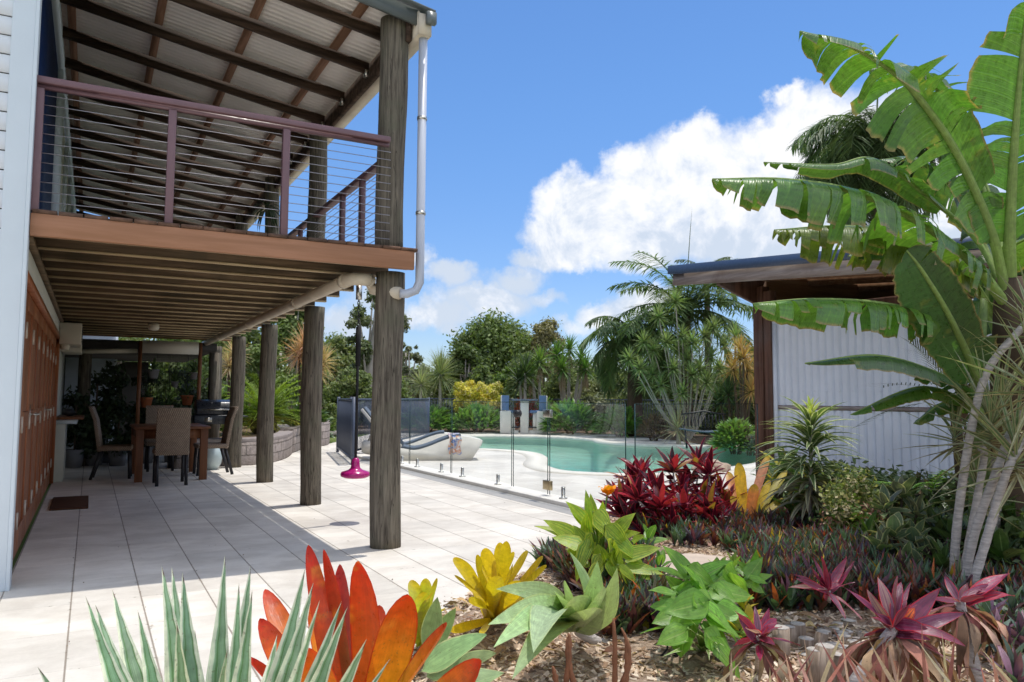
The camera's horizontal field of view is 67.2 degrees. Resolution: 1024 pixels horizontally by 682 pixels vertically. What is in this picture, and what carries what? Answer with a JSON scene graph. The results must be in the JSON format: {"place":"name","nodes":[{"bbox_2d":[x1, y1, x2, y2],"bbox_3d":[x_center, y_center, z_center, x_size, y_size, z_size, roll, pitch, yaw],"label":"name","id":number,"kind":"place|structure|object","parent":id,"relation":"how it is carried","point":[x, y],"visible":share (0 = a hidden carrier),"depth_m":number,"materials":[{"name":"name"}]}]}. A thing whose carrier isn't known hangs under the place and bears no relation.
{"place":"outdoors","nodes":[
{"label":"outdoors","id":0,"kind":"place"},
{"bbox_2d":[219,426,275,437],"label":"planter soil","id":1,"kind":"structure","parent":0,"point":[251,434],"depth_m":17.39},
{"bbox_2d":[220,370,300,435],"bbox_3d":[-5.682,1.600,17.524,2.667,1.874,2.629,3,-5,-29],"label":"cycad","id":2,"kind":"object","parent":1,"relation":"on","point":[253,423],"visible":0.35,"depth_m":17.42,"materials":[{"name":"green plant"}]},
{"bbox_2d":[277,322,329,417],"bbox_3d":[-5.367,1.040,19.670,1.560,3.178,1.403,-1,-5,21],"label":"pink cordyline","id":3,"kind":"object","parent":1,"relation":"on","point":[299,348],"visible":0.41,"depth_m":19.62,"materials":[{"name":"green plant"}]},
{"bbox_2d":[0,445,580,681],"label":"patio paving","id":4,"kind":"structure","parent":0,"point":[176,526],"depth_m":6.12,"materials":[{"name":"tile"}]},
{"bbox_2d":[53,415,83,481],"bbox_3d":[-6.454,1.544,11.235,0.339,0.900,1.150,3,-5,-29],"label":"servery shelf","id":5,"kind":"object","parent":4,"relation":"on","point":[62,421],"visible":0.87,"depth_m":10.77,"materials":[{"name":"beige paint"}]},
{"bbox_2d":[49,495,88,510],"bbox_3d":[-4.910,1.795,8.562,0.360,0.017,1.080,3,-5,-29],"label":"door mat","id":6,"kind":"object","parent":4,"relation":"on","point":[69,502],"depth_m":8.43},
{"bbox_2d":[62,387,96,467],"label":"shade plant","id":7,"kind":"object","parent":4,"relation":"on","point":[74,458],"visible":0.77,"depth_m":12.92,"materials":[{"name":"green plant"}]},
{"bbox_2d":[64,336,117,448],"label":"shed","id":8,"kind":"structure","parent":4,"relation":"on","point":[71,371],"depth_m":16.92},
{"bbox_2d":[70,367,119,465],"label":"shade plant","id":9,"kind":"object","parent":4,"relation":"on","point":[105,379],"visible":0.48,"depth_m":13.23,"materials":[{"name":"green plant"}]},
{"bbox_2d":[88,406,132,479],"bbox_3d":[-5.861,1.481,11.257,0.582,1.046,0.440,2,-5,-24],"label":"wicker chair","id":10,"kind":"object","parent":4,"relation":"on","point":[102,448],"visible":0.99,"depth_m":11.09,"materials":[{"name":"brown wicker"}]},
{"bbox_2d":[91,360,132,462],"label":"shade plant","id":11,"kind":"object","parent":4,"relation":"on","point":[118,382],"visible":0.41,"depth_m":13.90,"materials":[{"name":"green plant"}]},
{"bbox_2d":[91,393,144,465],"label":"shade plant","id":12,"kind":"object","parent":4,"relation":"on","point":[117,416],"visible":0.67,"depth_m":13.18,"materials":[{"name":"green plant"}]},
{"bbox_2d":[62,339,220,465],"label":"shade house","id":13,"kind":"structure","parent":4,"relation":"on","point":[123,350],"depth_m":14.12,"materials":[{"name":"beige plastic"}]},
{"bbox_2d":[144,405,173,471],"bbox_3d":[-5.730,1.576,12.539,0.440,1.046,0.582,3,-5,-29],"label":"wicker chair","id":14,"kind":"object","parent":4,"relation":"on","point":[151,414],"visible":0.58,"depth_m":12.63,"materials":[{"name":"brown wicker"}]},
{"bbox_2d":[135,340,202,423],"bbox_3d":[-5.956,1.077,13.374,1.020,2.150,0.060,3,-5,-29],"label":"blind frame","id":15,"kind":"object","parent":4,"relation":"on","point":[166,347],"visible":0.67,"depth_m":13.38,"materials":[{"name":"wood"}]},
{"bbox_2d":[129,423,210,482],"bbox_3d":[-5.143,1.640,11.518,1.000,0.765,1.460,3,-5,-29],"label":"dining table","id":16,"kind":"object","parent":4,"relation":"on","point":[140,433],"visible":0.85,"depth_m":11.09,"materials":[{"name":"wood"}]},
{"bbox_2d":[152,408,191,486],"bbox_3d":[-4.659,1.435,10.539,0.440,1.046,0.582,3,-5,-29],"label":"wicker chair","id":17,"kind":"object","parent":4,"relation":"on","point":[172,431],"visible":1,"depth_m":10.38,"materials":[{"name":"brown wicker"}]},
{"bbox_2d":[192,406,238,475],"bbox_3d":[-4.594,1.539,11.942,0.582,1.046,0.440,3,-5,-31],"label":"wicker chair","id":18,"kind":"object","parent":4,"relation":"on","point":[227,430],"visible":0.98,"depth_m":11.90,"materials":[{"name":"brown wicker"}]},
{"bbox_2d":[191,400,247,438],"bbox_3d":[-5.086,1.591,13.407,0.880,1.140,0.532,3,-5,-29],"label":"barbecue","id":19,"kind":"object","parent":4,"relation":"on","point":[210,412],"visible":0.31,"depth_m":13.20,"materials":[{"name":"metal"}]},
{"bbox_2d":[167,424,292,468],"bbox_3d":[-5.225,2.156,16.517,1.498,0.470,7.597,1,-4,-3],"label":"stone planter","id":20,"kind":"object","parent":4,"relation":"on","point":[282,444],"visible":0.45,"depth_m":13.56,"materials":[{"name":"stone"}]},
{"bbox_2d":[29,0,436,549],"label":"veranda","id":21,"kind":"object","parent":4,"relation":"on","point":[194,124],"visible":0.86,"depth_m":7.34,"materials":[{"name":"wood"}]},
{"bbox_2d":[340,285,369,478],"bbox_3d":[-1.504,0.383,7.487,0.284,1.880,0.282,3,-5,-29],"label":"disc swing","id":22,"kind":"object","parent":21,"relation":"hanging from","point":[355,471],"visible":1,"depth_m":7.46,"materials":[{"name":"plastic"}]},
{"bbox_2d":[280,420,329,452],"bbox_3d":[-4.954,2.351,19.477,0.645,0.520,6.083,1,-4,-6],"label":"stone planter","id":23,"kind":"object","parent":4,"relation":"on","point":[325,433],"visible":0.39,"depth_m":17.43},
{"bbox_2d":[336,397,355,461],"bbox_3d":[-3.316,1.716,15.299,0.065,1.210,3.377,2,-4,-17],"label":"metal fence","id":24,"kind":"object","parent":4,"relation":"on","point":[345,437],"visible":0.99,"depth_m":14.97,"materials":[{"name":"grey metal"}]},
{"bbox_2d":[344,457,572,514],"bbox_3d":[-0.460,1.951,10.175,0.255,0.001,12.500,3,-5,-29],"label":"grey tile strip","id":25,"kind":"object","parent":4,"relation":"on","point":[558,508],"visible":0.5,"depth_m":9.88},
{"bbox_2d":[12,405,705,570],"bbox_3d":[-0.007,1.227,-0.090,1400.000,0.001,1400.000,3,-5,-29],"label":"ground","id":26,"kind":"structure","parent":0,"point":[332,440],"depth_m":8.03,"materials":[{"name":"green plant"}]},
{"bbox_2d":[0,0,76,591],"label":"house","id":27,"kind":"structure","parent":26,"relation":"on","point":[32,358],"depth_m":4.96,"materials":[{"name":"beige paint"}]},
{"bbox_2d":[14,293,34,556],"bbox_3d":[-3.825,0.635,6.028,0.052,1.953,0.804,3,-5,-29],"label":"folding door","id":28,"kind":"structure","parent":27,"relation":"in","point":[21,503],"depth_m":6.17,"materials":[{"name":"wood"}]},
{"bbox_2d":[22,305,39,539],"bbox_3d":[-4.180,0.685,6.737,0.109,1.953,0.804,3,-5,-29],"label":"folding door","id":29,"kind":"structure","parent":27,"relation":"in","point":[28,492],"depth_m":6.89,"materials":[{"name":"wood"}]},
{"bbox_2d":[29,313,44,524],"bbox_3d":[-4.585,0.733,7.418,0.052,1.953,0.804,3,-5,-29],"label":"folding door","id":30,"kind":"structure","parent":27,"relation":"in","point":[34,484],"depth_m":7.61,"materials":[{"name":"wood"}]},
{"bbox_2d":[35,320,48,511],"bbox_3d":[-4.966,0.782,8.113,0.052,1.953,0.804,3,-5,-29],"label":"folding door","id":31,"kind":"structure","parent":27,"relation":"in","point":[39,476],"depth_m":8.31,"materials":[{"name":"wood"}]},
{"bbox_2d":[39,326,51,503],"bbox_3d":[-5.321,0.832,8.822,0.109,1.953,0.804,3,-5,-29],"label":"folding door","id":32,"kind":"structure","parent":27,"relation":"in","point":[43,470],"depth_m":9.02,"materials":[{"name":"wood"}]},
{"bbox_2d":[31,0,63,212],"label":"glass door","id":33,"kind":"structure","parent":27,"relation":"in","point":[48,64],"depth_m":7.18,"materials":[{"name":"glass"}]},
{"bbox_2d":[43,331,53,494],"bbox_3d":[-5.726,0.880,9.503,0.052,1.953,0.804,3,-5,-29],"label":"folding door","id":34,"kind":"structure","parent":27,"relation":"in","point":[52,336],"depth_m":9.72,"materials":[{"name":"wood"}]},
{"bbox_2d":[59,322,82,347],"bbox_3d":[-6.269,-0.080,10.966,0.274,0.300,0.800,3,-5,-29],"label":"wall air conditioner","id":35,"kind":"object","parent":27,"relation":"attached to","point":[71,334],"depth_m":10.62,"materials":[{"name":"beige plastic"}]},
{"bbox_2d":[197,332,256,424],"bbox_3d":[-9.595,1.317,25.941,1.800,3.570,1.741,-3,-5,38],"label":"tree","id":36,"kind":"object","parent":26,"relation":"on","point":[205,370],"visible":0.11,"depth_m":25.92,"materials":[{"name":"green plant"}]},
{"bbox_2d":[245,343,293,422],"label":"tree","id":37,"kind":"object","parent":26,"relation":"on","point":[283,375],"visible":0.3,"depth_m":26.76,"materials":[{"name":"green plant"}]},
{"bbox_2d":[274,311,327,407],"bbox_3d":[-8.422,0.767,30.078,2.711,5.284,2.814,3,-5,-29],"label":"tree","id":38,"kind":"object","parent":26,"relation":"on","point":[286,328],"visible":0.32,"depth_m":29.54,"materials":[{"name":"green plant"}]},
{"bbox_2d":[289,365,336,430],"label":"tree","id":39,"kind":"object","parent":26,"relation":"on","point":[330,407],"visible":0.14,"depth_m":26.77,"materials":[{"name":"green plant"}]},
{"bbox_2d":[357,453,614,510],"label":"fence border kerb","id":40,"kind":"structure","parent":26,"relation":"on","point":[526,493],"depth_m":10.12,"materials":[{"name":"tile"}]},
{"bbox_2d":[443,307,547,393],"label":"tree","id":41,"kind":"object","parent":26,"relation":"on","point":[497,341],"visible":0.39,"depth_m":44.33,"materials":[{"name":"green plant"}]},
{"bbox_2d":[328,432,755,506],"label":"pool deck","id":42,"kind":"structure","parent":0,"point":[486,464],"depth_m":12.55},
{"bbox_2d":[350,397,429,450],"bbox_3d":[-2.923,2.047,19.752,0.076,1.210,8.404,0,-4,5],"label":"tubular fence","id":43,"kind":"object","parent":42,"relation":"on","point":[423,425],"visible":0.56,"depth_m":21.31,"materials":[{"name":"grey metal"}]},
{"bbox_2d":[361,406,449,454],"bbox_3d":[-2.084,1.888,16.235,2.139,1.000,0.720,1,-4,-6],"label":"sun lounger","id":44,"kind":"object","parent":42,"relation":"on","point":[423,439],"visible":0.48,"depth_m":15.90,"materials":[{"name":"plastic"}]},
{"bbox_2d":[370,411,482,460],"bbox_3d":[-1.665,1.801,15.031,2.139,1.000,0.720,1,-4,-7],"label":"sun lounger","id":45,"kind":"object","parent":42,"relation":"on","point":[435,449],"visible":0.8,"depth_m":14.70,"materials":[{"name":"white plastic"}]},
{"bbox_2d":[500,395,518,433],"bbox_3d":[-0.075,2.471,25.886,0.650,1.280,0.445,0,-4,0],"label":"pool stool","id":46,"kind":"object","parent":42,"relation":"on","point":[506,420],"visible":0.88,"depth_m":25.67,"materials":[{"name":"white concrete"}]},
{"bbox_2d":[537,398,597,433],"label":"leafy shrub","id":47,"kind":"object","parent":42,"relation":"on","point":[572,413],"visible":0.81,"depth_m":25.39,"materials":[{"name":"green plant"}]},
{"bbox_2d":[412,435,755,475],"bbox_3d":[1.998,2.653,19.167,8.980,0.072,13.078,3,-5,-29],"label":"pool coping","id":48,"kind":"object","parent":42,"relation":"on","point":[535,461],"visible":0.56,"depth_m":17.52,"materials":[{"name":"stone"}]},
{"bbox_2d":[588,402,647,437],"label":"leafy shrub","id":49,"kind":"object","parent":42,"relation":"on","point":[612,420],"visible":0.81,"depth_m":23.80,"materials":[{"name":"green plant"}]},
{"bbox_2d":[480,438,755,472],"bbox_3d":[1.995,3.330,19.117,8.182,1.295,12.278,3,-5,-29],"label":"pool basin","id":50,"kind":"object","parent":42,"relation":"in","point":[608,458],"visible":0.09,"depth_m":21.81,"materials":[{"name":"tile"}]},
{"bbox_2d":[668,237,1021,488],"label":"garden shed","id":51,"kind":"structure","parent":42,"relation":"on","point":[783,354],"depth_m":8.77,"materials":[{"name":"metal"}]},
{"bbox_2d":[784,79,958,232],"bbox_3d":[7.559,-1.860,15.733,3.221,8.513,3.646,1,-4,-11],"label":"palm tree","id":52,"kind":"object","parent":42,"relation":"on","point":[850,140],"visible":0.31,"depth_m":15.35,"materials":[{"name":"green plant"}]},
{"bbox_2d":[76,0,1023,396],"label":"sky","id":53,"kind":"structure","parent":0,"point":[566,140],"materials":[{"name":"blue"}]},
{"bbox_2d":[358,423,754,445],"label":"garden soil","id":54,"kind":"structure","parent":0,"point":[700,437],"depth_m":26.76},
{"bbox_2d":[323,329,360,406],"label":"tree","id":55,"kind":"object","parent":54,"relation":"on","point":[346,352],"visible":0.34,"depth_m":39.49,"materials":[{"name":"green plant"}]},
{"bbox_2d":[323,366,372,428],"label":"tree","id":56,"kind":"object","parent":54,"relation":"on","point":[346,379],"visible":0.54,"depth_m":29.53,"materials":[{"name":"green plant"}]},
{"bbox_2d":[344,289,374,424],"bbox_3d":[-6.227,0.607,33.206,2.369,6.078,2.614,-4,-6,44],"label":"tree","id":57,"kind":"object","parent":54,"relation":"on","point":[367,346],"visible":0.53,"depth_m":32.83,"materials":[{"name":"green plant"}]},
{"bbox_2d":[402,345,423,397],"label":"tree","id":58,"kind":"object","parent":54,"relation":"on","point":[406,368],"visible":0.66,"depth_m":33.88,"materials":[{"name":"green plant"}]},
{"bbox_2d":[401,403,458,431],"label":"leafy shrub","id":59,"kind":"object","parent":54,"relation":"on","point":[438,414],"visible":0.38,"depth_m":26.42,"materials":[{"name":"green plant"}]},
{"bbox_2d":[415,344,459,430],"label":"grass tree","id":60,"kind":"object","parent":54,"relation":"on","point":[439,366],"visible":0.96,"depth_m":27.39,"materials":[{"name":"green plant"}]},
{"bbox_2d":[444,344,482,395],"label":"tree","id":61,"kind":"object","parent":54,"relation":"on","point":[468,358],"visible":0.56,"depth_m":37.72,"materials":[{"name":"green plant"}]},
{"bbox_2d":[443,401,499,432],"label":"leafy shrub","id":62,"kind":"object","parent":54,"relation":"on","point":[486,415],"visible":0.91,"depth_m":26.14,"materials":[{"name":"green plant"}]},
{"bbox_2d":[452,379,502,430],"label":"yellow shrub","id":63,"kind":"object","parent":54,"relation":"on","point":[467,391],"visible":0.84,"depth_m":27.52,"materials":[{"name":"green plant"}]},
{"bbox_2d":[497,347,548,398],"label":"dark yucca","id":64,"kind":"object","parent":54,"relation":"on","point":[525,365],"visible":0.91,"depth_m":27.13,"materials":[{"name":"green plant"}]},
{"bbox_2d":[523,343,555,409],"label":"yucca tree","id":65,"kind":"object","parent":54,"relation":"on","point":[539,365],"visible":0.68,"depth_m":27.97,"materials":[{"name":"green plant"}]},
{"bbox_2d":[524,316,572,398],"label":"tree","id":66,"kind":"object","parent":54,"relation":"on","point":[545,332],"visible":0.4,"depth_m":43.38,"materials":[{"name":"green plant"}]},
{"bbox_2d":[543,365,581,418],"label":"tree","id":67,"kind":"object","parent":54,"relation":"on","point":[554,388],"visible":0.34,"depth_m":39.44,"materials":[{"name":"green plant"}]},
{"bbox_2d":[543,333,597,429],"bbox_3d":[2.188,1.460,28.820,2.213,3.812,2.374,3,-5,-29],"label":"yucca tree","id":68,"kind":"object","parent":54,"relation":"on","point":[560,359],"visible":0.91,"depth_m":28.82,"materials":[{"name":"green plant"}]},
{"bbox_2d":[578,315,693,435],"bbox_3d":[3.996,1.043,25.012,3.408,4.046,3.498,-2,-5,33],"label":"palm tree","id":69,"kind":"object","parent":54,"relation":"on","point":[607,360],"visible":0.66,"depth_m":24.52,"materials":[{"name":"green plant"}]},
{"bbox_2d":[636,413,670,440],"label":"croton bush","id":70,"kind":"object","parent":54,"relation":"on","point":[647,426],"visible":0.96,"depth_m":21.92,"materials":[{"name":"green plant"}]},
{"bbox_2d":[642,362,702,429],"bbox_3d":[6.417,2.120,29.937,2.893,2.927,3.198,3,-5,-29],"label":"tree","id":71,"kind":"object","parent":54,"relation":"on","point":[670,396],"visible":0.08,"depth_m":29.68,"materials":[{"name":"green plant"}]},
{"bbox_2d":[606,214,753,437],"bbox_3d":[5.524,-0.651,24.095,5.507,7.307,5.168,3,-5,-29],"label":"palm tree","id":72,"kind":"object","parent":54,"relation":"on","point":[688,314],"visible":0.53,"depth_m":23.77,"materials":[{"name":"green plant"}]},
{"bbox_2d":[701,369,753,422],"bbox_3d":[5.589,1.710,19.695,1.657,1.986,1.422,3,-5,-29],"label":"dark cordyline","id":73,"kind":"object","parent":54,"relation":"on","point":[728,391],"visible":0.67,"depth_m":19.55,"materials":[{"name":"green plant"}]},
{"bbox_2d":[707,416,754,454],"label":"leafy shrub","id":74,"kind":"object","parent":54,"relation":"on","point":[730,434],"visible":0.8,"depth_m":16.65,"materials":[{"name":"green plant"}]},
{"bbox_2d":[718,333,753,422],"bbox_3d":[5.720,1.157,19.024,1.254,2.978,1.668,0,-4,-1],"label":"orange cordyline","id":75,"kind":"object","parent":54,"relation":"on","point":[741,361],"visible":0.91,"depth_m":18.91,"materials":[{"name":"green plant"}]},
{"bbox_2d":[480,439,755,472],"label":"water","id":76,"kind":"structure","parent":0,"point":[586,453],"depth_m":18.15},
{"bbox_2d":[618,288,732,442],"bbox_3d":[4.645,0.616,21.020,3.615,4.350,1.726,1,-4,-13],"label":"pale stemmed shrub","id":77,"kind":"object","parent":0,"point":[682,332],"visible":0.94,"depth_m":20.97,"materials":[{"name":"green plant"}]},
{"bbox_2d":[411,513,1023,681],"bbox_3d":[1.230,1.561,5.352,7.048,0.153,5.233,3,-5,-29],"label":"bark mulch","id":78,"kind":"object","parent":0,"point":[651,667],"visible":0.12,"depth_m":3.45,"materials":[{"name":"brown plant"}]},
{"bbox_2d":[38,558,389,681],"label":"agave plant","id":79,"kind":"object","parent":78,"relation":"on","point":[285,663],"visible":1,"depth_m":1.72,"materials":[{"name":"green plant"}]},
{"bbox_2d":[251,545,481,681],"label":"orange bromeliad","id":80,"kind":"object","parent":78,"relation":"on","point":[391,634],"visible":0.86,"depth_m":2.28,"materials":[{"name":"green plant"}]},
{"bbox_2d":[408,578,444,646],"bbox_3d":[-0.415,1.234,3.408,0.184,0.419,0.683,1,-4,-11],"label":"yellow bromeliad","id":81,"kind":"object","parent":78,"relation":"on","point":[422,594],"visible":0.63,"depth_m":3.36,"materials":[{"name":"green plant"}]},
{"bbox_2d":[421,597,503,681],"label":"agave","id":82,"kind":"object","parent":78,"relation":"on","point":[446,655],"visible":0.69,"depth_m":2.42,"materials":[{"name":"green plant"}]},
{"bbox_2d":[451,541,546,632],"bbox_3d":[-0.052,1.201,3.632,0.453,0.528,1.056,1,-4,-3],"label":"yellow bromeliad","id":83,"kind":"object","parent":78,"relation":"on","point":[489,599],"visible":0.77,"depth_m":3.72,"materials":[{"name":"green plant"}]},
{"bbox_2d":[488,553,618,678],"bbox_3d":[0.185,1.133,3.024,0.467,0.587,1.396,0,-4,8],"label":"foxtail agave","id":84,"kind":"object","parent":78,"relation":"on","point":[545,613],"visible":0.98,"depth_m":2.92,"materials":[{"name":"green plant"}]},
{"bbox_2d":[552,618,631,681],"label":"dry stalks","id":85,"kind":"object","parent":78,"relation":"on","point":[569,674],"visible":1,"depth_m":2.34,"materials":[{"name":"brown plant"}]},
{"bbox_2d":[535,484,663,584],"bbox_3d":[0.455,1.211,4.693,0.661,0.656,1.292,1,-4,-12],"label":"canna plant","id":86,"kind":"object","parent":78,"relation":"on","point":[582,542],"visible":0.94,"depth_m":4.38,"materials":[{"name":"green plant"}]},
{"bbox_2d":[524,534,675,637],"bbox_3d":[0.636,1.397,4.720,0.904,0.320,2.224,1,-4,-11],"label":"ground cover","id":87,"kind":"object","parent":78,"relation":"on","point":[637,600],"visible":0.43,"depth_m":4.09,"materials":[{"name":"green plant"}]},
{"bbox_2d":[594,438,746,537],"bbox_3d":[1.522,1.337,6.837,1.582,0.926,1.354,3,-5,-29],"label":"crimson shrub","id":88,"kind":"object","parent":78,"relation":"on","point":[663,499],"visible":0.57,"depth_m":6.78,"materials":[{"name":"red plant"}]},
{"bbox_2d":[414,518,990,681],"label":"fallen leaves","id":89,"kind":"object","parent":78,"relation":"on","point":[498,649],"visible":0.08,"depth_m":3.73,"materials":[{"name":"brown plant"}]},
{"bbox_2d":[640,545,772,678],"bbox_3d":[0.904,1.218,3.619,0.516,0.489,1.160,-2,-5,27],"label":"lily plant","id":90,"kind":"object","parent":78,"relation":"on","point":[711,592],"visible":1,"depth_m":3.33,"materials":[{"name":"green plant"}]},
{"bbox_2d":[632,497,833,550],"bbox_3d":[1.830,1.532,6.641,1.799,0.289,2.248,-2,-5,25],"label":"ground cover","id":91,"kind":"object","parent":78,"relation":"on","point":[729,531],"visible":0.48,"depth_m":6.21,"materials":[{"name":"green plant"}]},
{"bbox_2d":[720,456,786,516],"bbox_3d":[2.219,1.407,7.064,0.624,0.678,0.636,-1,-4,16],"label":"flame bromeliad","id":92,"kind":"object","parent":78,"relation":"on","point":[752,497],"visible":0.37,"depth_m":7.06,"materials":[{"name":"yellow plant"}]},
{"bbox_2d":[723,607,799,681],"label":"cordyline plant","id":93,"kind":"object","parent":78,"relation":"on","point":[758,631],"visible":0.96,"depth_m":2.90,"materials":[{"name":"pink plant"}]},
{"bbox_2d":[750,396,873,520],"bbox_3d":[2.517,1.084,6.606,0.952,1.243,1.005,3,-5,-29],"label":"white edged dracaena","id":94,"kind":"object","parent":78,"relation":"on","point":[811,439],"visible":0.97,"depth_m":6.55,"materials":[{"name":"green plant"}]},
{"bbox_2d":[768,477,880,538],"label":"dark leafed plant","id":95,"kind":"object","parent":78,"relation":"on","point":[869,524],"visible":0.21,"depth_m":6.28,"materials":[{"name":"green plant"}]},
{"bbox_2d":[788,554,861,618],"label":"cordyline plant","id":96,"kind":"object","parent":78,"relation":"on","point":[834,580],"visible":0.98,"depth_m":3.60,"materials":[{"name":"pink plant"}]},
{"bbox_2d":[808,464,885,534],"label":"speckled shrub","id":97,"kind":"object","parent":78,"relation":"on","point":[852,490],"visible":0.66,"depth_m":6.01,"materials":[{"name":"green plant"}]},
{"bbox_2d":[718,626,1011,681],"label":"dry grass tuft","id":98,"kind":"object","parent":78,"relation":"on","point":[996,670],"visible":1,"depth_m":2.10,"materials":[{"name":"brown plant"}]},
{"bbox_2d":[712,2,1023,545],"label":"banana plant","id":99,"kind":"object","parent":78,"relation":"on","point":[935,280],"visible":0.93,"depth_m":4.67,"materials":[{"name":"green plant"}]},
{"bbox_2d":[725,520,1023,650],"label":"ground cover","id":100,"kind":"object","parent":78,"relation":"on","point":[784,558],"visible":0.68,"depth_m":4.36,"materials":[{"name":"green plant"}]},
{"bbox_2d":[762,455,1023,567],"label":"undergrowth","id":101,"kind":"object","parent":78,"relation":"on","point":[1013,532],"visible":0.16,"depth_m":6.33,"materials":[{"name":"green plant"}]},
{"bbox_2d":[837,576,964,681],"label":"cordyline plant","id":102,"kind":"object","parent":78,"relation":"on","point":[901,621],"visible":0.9,"depth_m":2.47,"materials":[{"name":"pink plant"}]},
{"bbox_2d":[859,472,950,564],"bbox_3d":[2.620,1.250,5.119,0.557,0.703,0.940,-2,-5,32],"label":"cream edged plant","id":103,"kind":"object","parent":78,"relation":"on","point":[893,526],"visible":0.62,"depth_m":5.13,"materials":[{"name":"green plant"}]},
{"bbox_2d":[894,263,1023,584],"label":"pale stemmed dracaena","id":104,"kind":"object","parent":78,"relation":"on","point":[991,500],"visible":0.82,"depth_m":4.41,"materials":[{"name":"green plant"}]},
{"bbox_2d":[912,572,1014,681],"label":"cordyline plant","id":105,"kind":"object","parent":78,"relation":"on","point":[970,625],"visible":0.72,"depth_m":2.69,"materials":[{"name":"pink plant"}]},
{"bbox_2d":[914,491,1023,571],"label":"green leafed plant","id":106,"kind":"object","parent":78,"relation":"on","point":[1000,548],"visible":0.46,"depth_m":4.71,"materials":[{"name":"green plant"}]},
{"bbox_2d":[964,581,1023,681],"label":"purple leafed plant","id":107,"kind":"object","parent":78,"relation":"on","point":[1013,668],"visible":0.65,"depth_m":2.99,"materials":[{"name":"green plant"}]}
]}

